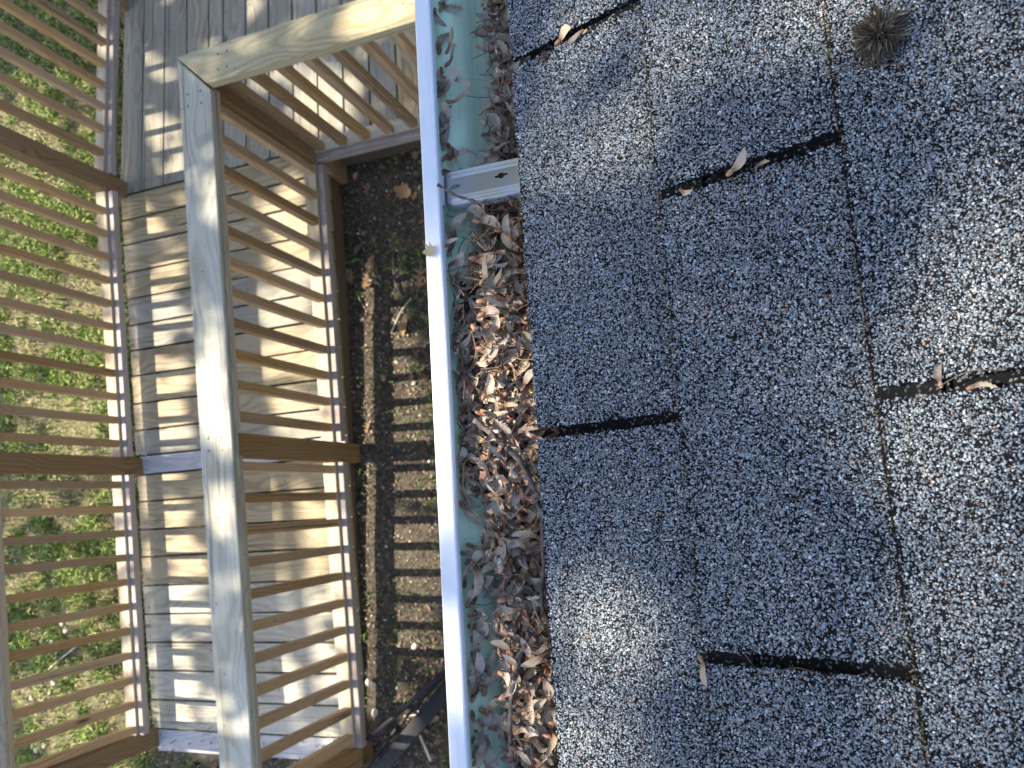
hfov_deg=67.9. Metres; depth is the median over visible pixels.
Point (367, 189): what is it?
fallen leaf
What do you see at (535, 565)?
maple seed
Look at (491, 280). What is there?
leaf piece
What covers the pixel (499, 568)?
maple seed
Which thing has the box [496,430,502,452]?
maple seed
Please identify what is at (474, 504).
maple seed
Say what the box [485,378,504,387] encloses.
maple seed
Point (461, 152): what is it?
maple seed
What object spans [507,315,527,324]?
maple seed
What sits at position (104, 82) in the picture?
wooden railing
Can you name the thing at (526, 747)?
maple seed
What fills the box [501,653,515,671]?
maple seed
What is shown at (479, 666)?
maple seed
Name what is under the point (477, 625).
maple seed
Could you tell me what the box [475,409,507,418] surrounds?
maple seed
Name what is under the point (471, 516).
maple seed
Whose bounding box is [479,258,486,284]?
maple seed
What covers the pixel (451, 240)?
maple seed
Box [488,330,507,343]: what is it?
maple seed
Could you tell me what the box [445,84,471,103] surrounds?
maple seed
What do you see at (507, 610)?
maple seed
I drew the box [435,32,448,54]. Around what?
maple seed
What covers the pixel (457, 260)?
maple seed
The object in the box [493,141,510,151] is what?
maple seed
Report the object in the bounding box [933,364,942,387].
maple seed
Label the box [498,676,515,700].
maple seed
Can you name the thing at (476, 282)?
maple seed
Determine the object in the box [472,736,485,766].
maple seed
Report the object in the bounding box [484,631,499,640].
maple seed
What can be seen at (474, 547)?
maple seed
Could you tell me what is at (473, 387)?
maple seed
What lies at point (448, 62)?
maple seed
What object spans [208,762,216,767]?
fallen leaf
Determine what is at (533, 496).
maple seed
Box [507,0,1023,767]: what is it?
house
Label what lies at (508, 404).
maple seed
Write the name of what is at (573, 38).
maple seed
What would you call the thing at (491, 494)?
maple seed
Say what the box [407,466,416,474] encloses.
fallen leaf
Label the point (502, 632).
maple seed
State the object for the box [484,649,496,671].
maple seed
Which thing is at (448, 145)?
maple seed
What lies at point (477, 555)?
maple seed
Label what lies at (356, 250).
fallen leaf
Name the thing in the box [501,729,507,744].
maple seed
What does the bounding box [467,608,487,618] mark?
maple seed
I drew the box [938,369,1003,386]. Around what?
pine needle
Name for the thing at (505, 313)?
leaf piece
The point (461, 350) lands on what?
maple seed
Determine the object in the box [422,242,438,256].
leaf piece
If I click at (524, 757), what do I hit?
maple seed
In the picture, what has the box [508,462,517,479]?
maple seed
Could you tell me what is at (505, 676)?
maple seed
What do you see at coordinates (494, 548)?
maple seed
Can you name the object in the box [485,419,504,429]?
maple seed
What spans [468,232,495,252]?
leaf piece
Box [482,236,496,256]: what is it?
maple seed
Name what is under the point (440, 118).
maple seed
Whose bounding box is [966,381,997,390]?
maple seed
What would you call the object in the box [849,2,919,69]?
fuzz ball
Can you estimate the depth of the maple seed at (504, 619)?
0.60 m
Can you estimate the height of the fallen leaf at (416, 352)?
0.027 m
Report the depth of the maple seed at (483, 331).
0.63 m
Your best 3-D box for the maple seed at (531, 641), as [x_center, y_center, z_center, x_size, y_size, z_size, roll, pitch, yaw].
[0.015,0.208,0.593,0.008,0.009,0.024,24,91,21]
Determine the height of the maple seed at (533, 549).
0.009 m
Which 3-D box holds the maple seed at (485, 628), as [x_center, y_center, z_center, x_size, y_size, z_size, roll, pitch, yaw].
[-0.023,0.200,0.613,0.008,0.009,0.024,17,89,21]
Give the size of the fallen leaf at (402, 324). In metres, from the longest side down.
0.112 x 0.046 x 0.023 m
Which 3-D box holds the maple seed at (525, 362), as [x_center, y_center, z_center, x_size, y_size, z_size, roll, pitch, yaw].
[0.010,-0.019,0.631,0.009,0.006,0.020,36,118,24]
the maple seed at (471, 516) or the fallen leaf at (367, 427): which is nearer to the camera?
the maple seed at (471, 516)
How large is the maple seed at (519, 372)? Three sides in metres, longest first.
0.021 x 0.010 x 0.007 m
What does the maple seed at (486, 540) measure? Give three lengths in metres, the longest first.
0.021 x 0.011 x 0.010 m
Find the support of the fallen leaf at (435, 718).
on the ground at (402, 554)
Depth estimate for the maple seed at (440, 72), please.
0.69 m
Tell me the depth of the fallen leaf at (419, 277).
3.56 m
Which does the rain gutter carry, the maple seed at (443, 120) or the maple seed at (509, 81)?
the maple seed at (443, 120)
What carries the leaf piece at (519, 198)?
on the stem tangle
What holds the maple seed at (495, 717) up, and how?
on the rain gutter
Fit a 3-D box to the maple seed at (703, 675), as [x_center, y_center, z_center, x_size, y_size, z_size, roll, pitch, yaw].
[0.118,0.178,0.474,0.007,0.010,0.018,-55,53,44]
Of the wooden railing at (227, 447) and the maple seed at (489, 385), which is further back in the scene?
the wooden railing at (227, 447)
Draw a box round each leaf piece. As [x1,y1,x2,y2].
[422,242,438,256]
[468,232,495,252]
[483,268,506,293]
[501,303,509,317]
[503,252,524,268]
[515,194,522,226]
[518,331,532,351]
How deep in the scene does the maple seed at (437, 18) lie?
0.70 m
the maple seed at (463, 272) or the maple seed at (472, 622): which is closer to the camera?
the maple seed at (472, 622)
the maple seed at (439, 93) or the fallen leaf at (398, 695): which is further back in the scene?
the fallen leaf at (398, 695)
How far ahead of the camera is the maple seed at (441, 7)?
0.71 m
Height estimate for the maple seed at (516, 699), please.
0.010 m
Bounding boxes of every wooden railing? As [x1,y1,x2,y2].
[0,0,128,175]
[0,125,159,767]
[177,0,420,162]
[177,60,372,767]
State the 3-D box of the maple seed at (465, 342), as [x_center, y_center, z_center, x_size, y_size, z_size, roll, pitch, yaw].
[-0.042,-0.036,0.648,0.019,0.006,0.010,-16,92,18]
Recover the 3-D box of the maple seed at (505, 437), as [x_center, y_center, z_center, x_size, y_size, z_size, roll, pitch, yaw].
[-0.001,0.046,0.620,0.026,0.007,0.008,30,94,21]
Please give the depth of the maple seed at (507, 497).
0.62 m
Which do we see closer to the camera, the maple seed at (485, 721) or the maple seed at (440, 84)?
the maple seed at (485, 721)
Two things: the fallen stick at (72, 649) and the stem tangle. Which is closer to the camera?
the stem tangle
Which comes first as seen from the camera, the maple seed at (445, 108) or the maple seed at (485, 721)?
the maple seed at (485, 721)
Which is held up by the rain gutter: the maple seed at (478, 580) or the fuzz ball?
the maple seed at (478, 580)
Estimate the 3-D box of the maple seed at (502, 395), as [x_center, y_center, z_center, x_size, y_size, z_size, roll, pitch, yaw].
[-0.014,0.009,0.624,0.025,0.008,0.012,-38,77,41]
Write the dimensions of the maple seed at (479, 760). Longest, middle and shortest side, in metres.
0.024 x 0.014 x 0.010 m
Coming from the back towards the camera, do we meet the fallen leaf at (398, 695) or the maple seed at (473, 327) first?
the fallen leaf at (398, 695)
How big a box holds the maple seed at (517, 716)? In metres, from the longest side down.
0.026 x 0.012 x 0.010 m
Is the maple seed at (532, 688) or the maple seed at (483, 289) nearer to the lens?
the maple seed at (532, 688)
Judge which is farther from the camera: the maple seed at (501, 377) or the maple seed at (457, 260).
the maple seed at (457, 260)
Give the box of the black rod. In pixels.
[366,668,445,741]
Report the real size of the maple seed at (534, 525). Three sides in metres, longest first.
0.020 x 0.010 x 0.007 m
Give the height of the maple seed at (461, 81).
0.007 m
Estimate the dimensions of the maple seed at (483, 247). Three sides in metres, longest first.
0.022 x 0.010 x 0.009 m
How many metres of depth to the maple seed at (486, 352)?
0.62 m
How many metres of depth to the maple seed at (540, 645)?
0.60 m
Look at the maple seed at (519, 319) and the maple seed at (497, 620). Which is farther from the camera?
the maple seed at (519, 319)
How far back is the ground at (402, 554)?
3.64 m
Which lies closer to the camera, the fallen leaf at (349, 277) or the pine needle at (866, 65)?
the pine needle at (866, 65)
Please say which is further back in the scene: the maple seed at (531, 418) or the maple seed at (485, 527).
the maple seed at (485, 527)
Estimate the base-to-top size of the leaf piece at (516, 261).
0.019 m
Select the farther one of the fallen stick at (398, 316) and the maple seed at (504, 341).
the fallen stick at (398, 316)
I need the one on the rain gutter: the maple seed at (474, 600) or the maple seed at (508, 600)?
the maple seed at (474, 600)
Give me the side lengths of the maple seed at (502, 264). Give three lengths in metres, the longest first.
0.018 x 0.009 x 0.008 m
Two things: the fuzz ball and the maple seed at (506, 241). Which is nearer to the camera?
the fuzz ball
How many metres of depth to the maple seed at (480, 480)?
0.63 m
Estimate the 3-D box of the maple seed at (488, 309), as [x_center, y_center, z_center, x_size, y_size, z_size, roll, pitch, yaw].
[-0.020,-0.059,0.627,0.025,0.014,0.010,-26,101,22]
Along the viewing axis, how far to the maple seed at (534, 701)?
0.58 m
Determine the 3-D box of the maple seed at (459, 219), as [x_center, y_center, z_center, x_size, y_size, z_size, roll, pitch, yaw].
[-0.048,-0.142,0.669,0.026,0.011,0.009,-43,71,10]
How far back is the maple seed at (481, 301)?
0.64 m
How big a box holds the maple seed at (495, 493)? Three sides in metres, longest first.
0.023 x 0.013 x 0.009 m
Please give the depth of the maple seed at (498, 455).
0.61 m
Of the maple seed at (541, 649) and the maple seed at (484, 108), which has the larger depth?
the maple seed at (484, 108)
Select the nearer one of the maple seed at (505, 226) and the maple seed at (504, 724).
the maple seed at (504, 724)
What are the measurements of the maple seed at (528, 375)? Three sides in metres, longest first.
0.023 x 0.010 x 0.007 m
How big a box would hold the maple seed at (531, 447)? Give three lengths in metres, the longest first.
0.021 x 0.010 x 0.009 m
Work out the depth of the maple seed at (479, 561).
0.62 m
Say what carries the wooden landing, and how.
on the ground at (402, 554)
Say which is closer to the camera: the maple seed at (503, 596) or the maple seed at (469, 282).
the maple seed at (503, 596)
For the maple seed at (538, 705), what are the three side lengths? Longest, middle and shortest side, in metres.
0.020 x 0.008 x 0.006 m
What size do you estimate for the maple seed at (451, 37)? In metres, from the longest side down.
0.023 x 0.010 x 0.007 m
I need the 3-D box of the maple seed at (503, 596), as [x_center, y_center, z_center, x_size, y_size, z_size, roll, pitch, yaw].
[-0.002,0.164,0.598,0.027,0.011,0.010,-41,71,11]
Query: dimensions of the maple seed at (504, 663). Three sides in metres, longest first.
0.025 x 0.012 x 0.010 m
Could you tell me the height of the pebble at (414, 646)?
0.017 m
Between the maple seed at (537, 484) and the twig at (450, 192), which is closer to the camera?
the maple seed at (537, 484)
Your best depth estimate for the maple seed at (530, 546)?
0.60 m
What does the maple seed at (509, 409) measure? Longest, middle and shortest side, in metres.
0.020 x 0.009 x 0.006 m
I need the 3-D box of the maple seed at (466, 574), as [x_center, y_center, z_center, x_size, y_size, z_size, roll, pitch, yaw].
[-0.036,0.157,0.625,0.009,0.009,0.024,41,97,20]
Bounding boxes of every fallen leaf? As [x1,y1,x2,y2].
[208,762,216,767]
[345,269,353,284]
[353,172,357,179]
[353,243,360,258]
[360,276,373,287]
[362,422,368,432]
[363,184,370,194]
[366,257,373,271]
[393,181,411,199]
[393,694,400,702]
[398,317,406,338]
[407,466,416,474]
[410,149,420,161]
[412,266,426,289]
[413,348,419,357]
[416,361,427,373]
[418,372,427,381]
[421,571,429,582]
[431,715,438,722]
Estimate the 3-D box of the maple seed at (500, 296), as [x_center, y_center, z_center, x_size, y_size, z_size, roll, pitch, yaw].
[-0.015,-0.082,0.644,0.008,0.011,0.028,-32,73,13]
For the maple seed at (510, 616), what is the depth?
0.60 m
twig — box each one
[437,183,504,204]
[473,417,544,612]
[507,630,530,762]
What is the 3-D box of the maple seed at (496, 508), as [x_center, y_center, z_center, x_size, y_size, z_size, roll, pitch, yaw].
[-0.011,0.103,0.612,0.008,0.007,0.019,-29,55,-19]
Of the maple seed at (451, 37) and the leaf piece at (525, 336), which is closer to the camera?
the leaf piece at (525, 336)
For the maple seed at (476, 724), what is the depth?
0.61 m
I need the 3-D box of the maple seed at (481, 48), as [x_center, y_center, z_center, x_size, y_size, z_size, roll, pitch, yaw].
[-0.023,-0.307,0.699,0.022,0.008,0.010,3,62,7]
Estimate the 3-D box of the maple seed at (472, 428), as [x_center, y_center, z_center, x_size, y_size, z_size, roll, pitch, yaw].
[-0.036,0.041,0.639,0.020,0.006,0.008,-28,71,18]
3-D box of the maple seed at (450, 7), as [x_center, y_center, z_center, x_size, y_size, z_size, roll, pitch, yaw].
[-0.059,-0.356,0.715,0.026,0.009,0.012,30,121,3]
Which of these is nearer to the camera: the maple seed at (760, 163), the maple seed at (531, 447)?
the maple seed at (760, 163)
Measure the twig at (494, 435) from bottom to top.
0.006 m
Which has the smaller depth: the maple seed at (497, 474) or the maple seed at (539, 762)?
the maple seed at (539, 762)
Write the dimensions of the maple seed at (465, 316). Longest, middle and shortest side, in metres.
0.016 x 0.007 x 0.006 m
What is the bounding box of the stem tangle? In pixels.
[446,2,558,767]
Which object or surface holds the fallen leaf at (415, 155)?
on the ground at (402, 554)
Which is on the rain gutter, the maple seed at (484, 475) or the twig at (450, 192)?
the twig at (450, 192)
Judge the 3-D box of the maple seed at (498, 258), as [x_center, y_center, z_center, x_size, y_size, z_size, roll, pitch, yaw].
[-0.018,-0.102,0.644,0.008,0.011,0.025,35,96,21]
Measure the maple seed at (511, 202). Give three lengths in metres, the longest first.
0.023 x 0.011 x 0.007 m
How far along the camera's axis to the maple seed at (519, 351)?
0.62 m
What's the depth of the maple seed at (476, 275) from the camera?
0.66 m
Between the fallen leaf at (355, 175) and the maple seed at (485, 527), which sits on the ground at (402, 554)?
the fallen leaf at (355, 175)
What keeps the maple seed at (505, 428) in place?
on the maple seed at (505, 437)
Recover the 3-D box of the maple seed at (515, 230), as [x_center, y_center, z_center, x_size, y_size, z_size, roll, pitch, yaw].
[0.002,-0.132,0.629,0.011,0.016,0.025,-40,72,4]
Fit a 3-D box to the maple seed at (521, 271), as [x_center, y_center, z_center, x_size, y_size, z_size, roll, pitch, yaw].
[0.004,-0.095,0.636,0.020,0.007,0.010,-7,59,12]
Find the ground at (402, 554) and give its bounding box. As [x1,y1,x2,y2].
[0,0,449,767]
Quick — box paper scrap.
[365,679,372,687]
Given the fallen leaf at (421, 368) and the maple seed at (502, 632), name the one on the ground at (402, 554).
the fallen leaf at (421, 368)
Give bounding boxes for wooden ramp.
[121,158,365,758]
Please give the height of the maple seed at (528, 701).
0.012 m
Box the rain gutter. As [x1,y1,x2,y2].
[414,0,519,767]
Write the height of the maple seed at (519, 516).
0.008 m
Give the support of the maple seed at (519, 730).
on the maple seed at (504, 724)
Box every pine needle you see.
[745,654,822,675]
[825,63,903,76]
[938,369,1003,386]
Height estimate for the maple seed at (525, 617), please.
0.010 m
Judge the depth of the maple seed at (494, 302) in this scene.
0.63 m
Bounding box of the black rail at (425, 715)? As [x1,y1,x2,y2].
[365,674,446,767]
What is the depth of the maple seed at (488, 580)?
0.62 m
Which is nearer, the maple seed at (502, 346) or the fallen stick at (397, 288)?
the maple seed at (502, 346)
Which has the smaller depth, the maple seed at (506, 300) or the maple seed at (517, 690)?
the maple seed at (517, 690)
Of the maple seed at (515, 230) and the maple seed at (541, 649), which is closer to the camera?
the maple seed at (541, 649)
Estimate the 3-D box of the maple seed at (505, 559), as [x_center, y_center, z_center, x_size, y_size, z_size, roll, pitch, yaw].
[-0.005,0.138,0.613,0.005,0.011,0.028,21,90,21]
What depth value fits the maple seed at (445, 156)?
0.68 m
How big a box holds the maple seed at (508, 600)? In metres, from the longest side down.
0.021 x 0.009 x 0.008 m
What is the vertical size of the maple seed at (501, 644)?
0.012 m
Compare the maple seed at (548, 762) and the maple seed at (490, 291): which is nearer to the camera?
the maple seed at (548, 762)
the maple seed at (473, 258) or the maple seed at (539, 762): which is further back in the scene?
the maple seed at (473, 258)
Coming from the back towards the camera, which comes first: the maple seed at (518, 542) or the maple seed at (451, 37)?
the maple seed at (451, 37)
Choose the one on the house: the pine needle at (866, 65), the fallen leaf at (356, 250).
the pine needle at (866, 65)
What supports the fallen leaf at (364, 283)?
on the ground at (402, 554)
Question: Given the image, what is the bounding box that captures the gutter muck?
[456,59,556,767]
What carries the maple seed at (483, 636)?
on the rain gutter
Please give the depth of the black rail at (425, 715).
3.37 m
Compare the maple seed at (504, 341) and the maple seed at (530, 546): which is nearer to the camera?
the maple seed at (530, 546)
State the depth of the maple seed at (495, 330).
0.63 m
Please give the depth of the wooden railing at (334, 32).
2.79 m
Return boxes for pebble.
[371,708,377,716]
[411,643,417,649]
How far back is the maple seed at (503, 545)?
0.61 m
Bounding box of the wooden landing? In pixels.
[121,0,420,194]
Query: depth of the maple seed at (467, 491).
0.64 m
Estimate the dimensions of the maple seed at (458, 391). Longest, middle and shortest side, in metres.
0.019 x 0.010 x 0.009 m
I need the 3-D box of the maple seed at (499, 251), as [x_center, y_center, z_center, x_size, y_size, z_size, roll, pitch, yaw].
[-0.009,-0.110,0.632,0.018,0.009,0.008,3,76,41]
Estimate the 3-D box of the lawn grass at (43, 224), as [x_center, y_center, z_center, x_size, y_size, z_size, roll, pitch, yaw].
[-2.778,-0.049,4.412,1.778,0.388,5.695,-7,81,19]
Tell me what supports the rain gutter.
attached to the house
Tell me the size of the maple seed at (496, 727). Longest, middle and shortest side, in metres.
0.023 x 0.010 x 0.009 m
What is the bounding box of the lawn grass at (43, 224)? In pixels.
[0,0,160,767]
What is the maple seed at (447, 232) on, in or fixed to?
on the rain gutter
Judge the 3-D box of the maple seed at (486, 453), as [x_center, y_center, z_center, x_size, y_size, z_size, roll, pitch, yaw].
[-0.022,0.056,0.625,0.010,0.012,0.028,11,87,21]
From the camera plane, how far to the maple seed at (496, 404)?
0.62 m
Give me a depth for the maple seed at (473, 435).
0.63 m
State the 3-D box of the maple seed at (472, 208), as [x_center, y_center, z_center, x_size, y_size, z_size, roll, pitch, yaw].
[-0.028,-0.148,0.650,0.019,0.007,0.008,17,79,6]
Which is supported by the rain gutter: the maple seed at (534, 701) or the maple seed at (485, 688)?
the maple seed at (485, 688)
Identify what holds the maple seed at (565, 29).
on the house
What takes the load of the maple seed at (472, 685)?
on the rain gutter
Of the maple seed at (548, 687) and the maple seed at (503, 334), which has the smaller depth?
the maple seed at (548, 687)
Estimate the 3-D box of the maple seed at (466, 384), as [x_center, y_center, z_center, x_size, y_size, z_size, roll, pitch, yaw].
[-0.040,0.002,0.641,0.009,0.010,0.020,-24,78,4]
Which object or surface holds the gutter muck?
on the rain gutter
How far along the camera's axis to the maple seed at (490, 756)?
0.60 m
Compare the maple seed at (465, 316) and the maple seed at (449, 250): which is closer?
the maple seed at (465, 316)
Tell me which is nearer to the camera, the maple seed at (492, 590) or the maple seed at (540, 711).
the maple seed at (540, 711)
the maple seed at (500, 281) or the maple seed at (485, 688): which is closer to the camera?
the maple seed at (485, 688)
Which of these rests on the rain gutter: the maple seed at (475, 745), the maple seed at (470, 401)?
the maple seed at (475, 745)
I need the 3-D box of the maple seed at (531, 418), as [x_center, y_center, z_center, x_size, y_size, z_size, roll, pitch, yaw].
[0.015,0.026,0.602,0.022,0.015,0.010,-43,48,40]
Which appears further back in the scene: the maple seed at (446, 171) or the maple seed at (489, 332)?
the maple seed at (446, 171)
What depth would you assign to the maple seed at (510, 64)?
0.68 m
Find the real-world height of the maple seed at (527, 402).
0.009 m
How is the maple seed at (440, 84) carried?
on the rain gutter
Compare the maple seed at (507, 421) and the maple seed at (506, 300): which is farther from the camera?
the maple seed at (506, 300)
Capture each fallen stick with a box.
[49,647,75,669]
[390,297,411,332]
[392,255,403,299]
[419,734,431,760]
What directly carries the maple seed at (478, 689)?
on the rain gutter
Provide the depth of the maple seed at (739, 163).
0.48 m
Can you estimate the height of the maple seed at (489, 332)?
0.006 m
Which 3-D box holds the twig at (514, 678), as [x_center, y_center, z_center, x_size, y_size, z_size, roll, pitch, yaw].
[0.003,0.241,0.590,0.012,0.005,0.100,5,85,21]
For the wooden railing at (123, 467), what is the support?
attached to the wooden ramp
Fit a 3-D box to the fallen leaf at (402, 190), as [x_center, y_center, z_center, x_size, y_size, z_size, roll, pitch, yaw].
[-0.515,-0.912,3.608,0.086,0.030,0.091,-23,76,16]
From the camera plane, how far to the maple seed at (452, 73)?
0.69 m
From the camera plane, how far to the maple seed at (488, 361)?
0.64 m
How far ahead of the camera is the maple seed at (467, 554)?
0.63 m
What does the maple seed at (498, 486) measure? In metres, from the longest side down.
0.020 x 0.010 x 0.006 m
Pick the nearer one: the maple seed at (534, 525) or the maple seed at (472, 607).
the maple seed at (534, 525)
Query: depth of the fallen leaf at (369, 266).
3.66 m
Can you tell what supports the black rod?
on the black rail at (425, 715)
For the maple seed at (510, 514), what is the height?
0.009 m
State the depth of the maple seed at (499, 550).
0.61 m
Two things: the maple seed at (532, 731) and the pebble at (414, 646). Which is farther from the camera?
the pebble at (414, 646)
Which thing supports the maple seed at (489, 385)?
on the maple seed at (494, 374)
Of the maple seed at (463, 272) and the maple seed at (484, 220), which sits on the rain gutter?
the maple seed at (463, 272)
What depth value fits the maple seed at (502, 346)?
0.62 m
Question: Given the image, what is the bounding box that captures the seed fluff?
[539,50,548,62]
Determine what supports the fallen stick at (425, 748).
on the ground at (402, 554)
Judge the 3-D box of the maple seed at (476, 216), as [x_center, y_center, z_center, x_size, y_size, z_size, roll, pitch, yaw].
[-0.020,-0.140,0.649,0.026,0.017,0.011,29,76,27]
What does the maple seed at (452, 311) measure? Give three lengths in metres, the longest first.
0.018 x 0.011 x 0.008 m
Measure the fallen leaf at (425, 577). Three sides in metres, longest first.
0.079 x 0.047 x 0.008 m
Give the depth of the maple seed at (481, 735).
0.60 m
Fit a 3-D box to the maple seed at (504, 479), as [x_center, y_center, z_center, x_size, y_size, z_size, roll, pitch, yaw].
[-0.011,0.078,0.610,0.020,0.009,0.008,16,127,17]
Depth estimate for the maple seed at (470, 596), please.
0.62 m
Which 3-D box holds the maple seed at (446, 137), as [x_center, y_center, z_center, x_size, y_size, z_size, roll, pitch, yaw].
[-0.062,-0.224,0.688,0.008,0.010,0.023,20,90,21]
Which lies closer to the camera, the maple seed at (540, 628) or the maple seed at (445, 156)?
the maple seed at (540, 628)
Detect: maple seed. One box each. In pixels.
[433,7,446,26]
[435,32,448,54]
[436,66,445,94]
[436,79,449,86]
[437,81,445,97]
[438,2,462,11]
[439,0,444,11]
[439,105,451,130]
[439,112,447,141]
[439,124,449,150]
[440,99,450,129]
[441,146,451,161]
[442,168,461,174]
[443,75,470,84]
[443,238,457,247]
[444,42,456,66]
[444,67,460,91]
[445,27,453,54]
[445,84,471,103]
[445,222,451,248]
[446,143,457,162]
[446,232,456,256]
[447,147,477,160]
[448,251,464,266]
[450,213,466,236]
[450,301,455,314]
[453,267,472,277]
[453,286,460,298]
[455,333,470,347]
[456,389,469,400]
[458,339,472,360]
[459,468,477,485]
[459,477,472,494]
[459,500,482,523]
[460,424,475,439]
[460,490,479,507]
[460,549,485,558]
[461,310,471,323]
[462,377,468,398]
[462,561,475,587]
[463,274,472,296]
[464,551,487,564]
[465,394,473,412]
[465,589,474,608]
[466,270,481,277]
[466,542,490,550]
[466,663,476,694]
[467,204,488,215]
[467,550,485,571]
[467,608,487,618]
[467,616,484,631]
[468,375,478,393]
[469,251,495,263]
[469,602,476,611]
[469,652,484,683]
[470,324,478,332]
[470,431,482,443]
[470,618,476,642]
[470,672,481,702]
[470,710,482,730]
[471,737,484,767]
[472,215,500,228]
[472,233,486,250]
[472,323,489,337]
[472,457,488,479]
[472,586,482,602]
[472,630,483,662]
[472,734,488,758]
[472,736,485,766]
[473,210,501,232]
[473,273,490,285]
[474,564,483,596]
[474,610,485,644]
[474,710,491,731]
[475,345,499,357]
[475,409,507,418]
[475,472,485,487]
[475,718,483,744]
[476,45,493,52]
[476,293,497,303]
[476,354,498,366]
[477,305,500,317]
[477,621,488,645]
[478,101,501,115]
[479,253,502,273]
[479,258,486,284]
[479,278,506,294]
[479,434,501,442]
[479,672,496,681]
[479,707,501,723]
[480,332,492,361]
[480,372,497,403]
[480,436,490,468]
[480,520,488,544]
[480,671,502,696]
[481,281,486,295]
[481,344,507,349]
[481,373,494,399]
[481,528,488,550]
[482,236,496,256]
[483,550,509,578]
[483,576,494,586]
[484,474,509,483]
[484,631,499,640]
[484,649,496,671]
[484,738,498,766]
[485,297,516,307]
[485,317,506,340]
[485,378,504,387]
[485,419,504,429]
[485,698,504,716]
[486,113,502,136]
[486,392,507,401]
[486,484,499,504]
[486,585,498,596]
[487,336,509,351]
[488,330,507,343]
[488,446,506,465]
[488,484,516,496]
[488,719,507,732]
[489,260,510,267]
[489,295,513,305]
[489,546,503,561]
[489,640,513,656]
[490,392,498,418]
[490,418,510,432]
[491,312,499,337]
[491,499,506,520]
[491,511,517,521]
[491,619,511,639]
[492,542,511,550]
[492,559,503,574]
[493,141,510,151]
[493,419,514,445]
[493,469,506,489]
[493,477,510,494]
[494,272,510,288]
[494,291,503,300]
[494,612,514,635]
[495,249,505,253]
[495,407,511,425]
[495,532,505,560]
[496,366,509,384]
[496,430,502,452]
[496,558,512,591]
[496,614,509,631]
[497,200,518,209]
[497,401,518,408]
[497,583,522,602]
[497,605,521,614]
[497,647,511,680]
[497,670,509,686]
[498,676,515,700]
[499,585,512,604]
[500,331,516,344]
[500,722,529,734]
[501,232,523,252]
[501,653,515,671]
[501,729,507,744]
[502,214,512,241]
[502,435,520,451]
[502,539,511,564]
[503,601,514,622]
[503,683,532,695]
[504,76,512,84]
[505,131,515,152]
[505,267,525,274]
[505,487,512,508]
[507,218,521,236]
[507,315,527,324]
[507,537,529,548]
[507,579,517,601]
[507,742,529,760]
[508,59,512,71]
[508,372,523,386]
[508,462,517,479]
[509,198,513,205]
[510,746,530,765]
[511,487,521,520]
[511,530,540,541]
[512,682,531,704]
[512,707,540,720]
[513,362,531,380]
[513,726,530,735]
[514,567,529,587]
[514,591,529,621]
[517,337,525,358]
[517,354,531,368]
[518,422,538,432]
[520,369,532,390]
[520,397,535,405]
[520,466,539,476]
[520,495,541,500]
[520,637,541,662]
[520,649,548,667]
[521,699,544,714]
[523,443,538,451]
[523,688,533,725]
[524,726,538,741]
[525,541,540,554]
[525,542,541,560]
[525,573,540,584]
[525,636,537,661]
[525,726,544,747]
[528,404,535,423]
[529,677,541,699]
[530,433,542,442]
[530,486,541,503]
[530,637,549,654]
[530,719,551,738]
[531,524,539,527]
[531,561,541,573]
[533,698,546,715]
[534,474,540,491]
[534,757,547,767]
[535,619,543,633]
[535,644,549,649]
[538,683,552,712]
[539,752,553,765]
[542,754,554,767]
[543,667,551,697]
[543,678,553,705]
[548,720,556,727]
[553,746,558,764]
[554,24,570,45]
[566,29,587,45]
[678,188,692,194]
[697,655,706,685]
[726,148,746,176]
[754,159,769,168]
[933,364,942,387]
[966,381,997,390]
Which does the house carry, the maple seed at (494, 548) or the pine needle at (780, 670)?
the pine needle at (780, 670)
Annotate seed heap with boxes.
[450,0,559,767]

